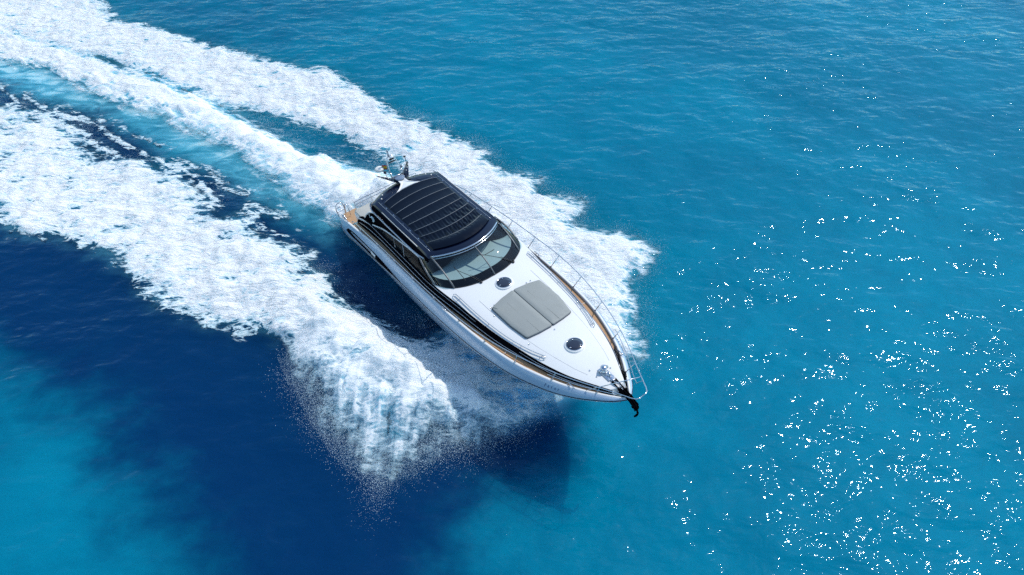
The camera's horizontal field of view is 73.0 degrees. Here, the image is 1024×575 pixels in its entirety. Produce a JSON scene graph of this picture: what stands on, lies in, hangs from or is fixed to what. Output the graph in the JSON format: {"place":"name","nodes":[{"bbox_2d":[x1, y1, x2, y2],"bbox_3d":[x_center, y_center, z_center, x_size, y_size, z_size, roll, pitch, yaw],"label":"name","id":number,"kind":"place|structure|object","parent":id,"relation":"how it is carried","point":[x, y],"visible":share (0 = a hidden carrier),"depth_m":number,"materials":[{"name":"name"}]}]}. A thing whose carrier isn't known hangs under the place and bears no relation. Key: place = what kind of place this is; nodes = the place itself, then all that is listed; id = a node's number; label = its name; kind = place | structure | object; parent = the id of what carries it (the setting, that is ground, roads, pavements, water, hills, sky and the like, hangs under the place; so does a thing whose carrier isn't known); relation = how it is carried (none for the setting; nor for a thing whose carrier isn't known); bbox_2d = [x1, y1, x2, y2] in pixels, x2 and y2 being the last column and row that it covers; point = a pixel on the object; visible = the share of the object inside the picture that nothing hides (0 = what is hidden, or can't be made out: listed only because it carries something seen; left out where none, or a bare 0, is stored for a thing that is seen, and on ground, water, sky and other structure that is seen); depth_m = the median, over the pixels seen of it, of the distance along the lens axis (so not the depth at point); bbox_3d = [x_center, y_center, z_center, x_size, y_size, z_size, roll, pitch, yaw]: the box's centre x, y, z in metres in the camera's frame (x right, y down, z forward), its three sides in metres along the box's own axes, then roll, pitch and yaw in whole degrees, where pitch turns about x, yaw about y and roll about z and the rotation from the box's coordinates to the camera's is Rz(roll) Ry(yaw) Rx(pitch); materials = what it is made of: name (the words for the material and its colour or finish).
{"place":"outdoors","nodes":[
{"label":"outdoors","id":0,"kind":"place"},
{"bbox_2d":[0,0,1023,574],"bbox_3d":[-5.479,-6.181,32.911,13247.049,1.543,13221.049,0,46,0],"label":"sea water","id":1,"kind":"structure","parent":0,"point":[822,200],"depth_m":26.14,"materials":[{"name":"blue liquid"}]},
{"bbox_2d":[0,0,658,476],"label":"wake foam","id":2,"kind":"object","parent":1,"relation":"on","point":[168,238],"visible":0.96,"depth_m":30.91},
{"bbox_2d":[1,80,668,528],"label":"spray drops","id":3,"kind":"object","parent":1,"relation":"on","point":[395,374],"visible":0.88,"depth_m":23.03,"materials":[{"name":"white liquid"}]},
{"bbox_2d":[335,141,646,416],"bbox_3d":[-1.330,-0.662,24.969,4.503,5.761,16.939,-31,49,-22],"label":"motor yacht","id":4,"kind":"object","parent":1,"relation":"on","point":[451,259],"visible":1,"depth_m":23.48,"materials":[{"name":"white plastic"}]},
{"bbox_2d":[357,217,432,282],"bbox_3d":[-4.477,-1.634,25.951,0.232,1.472,6.466,-31,49,-22],"label":"window","id":5,"kind":"structure","parent":4,"relation":"in","point":[409,254],"depth_m":25.03,"materials":[{"name":"black glass"}]},
{"bbox_2d":[419,256,436,285],"bbox_3d":[-2.929,-0.537,23.949,0.128,0.461,1.276,-24,50,-21],"label":"quarter window","id":6,"kind":"structure","parent":4,"relation":"in","point":[420,259],"depth_m":23.89,"materials":[{"name":"glass"}]},
{"bbox_2d":[494,216,519,241],"bbox_3d":[-0.130,-2.009,24.955,0.420,0.697,1.811,-31,49,-22],"label":"quarter window","id":7,"kind":"structure","parent":4,"relation":"in","point":[503,223],"depth_m":25.16,"materials":[{"name":"glass"}]}
]}

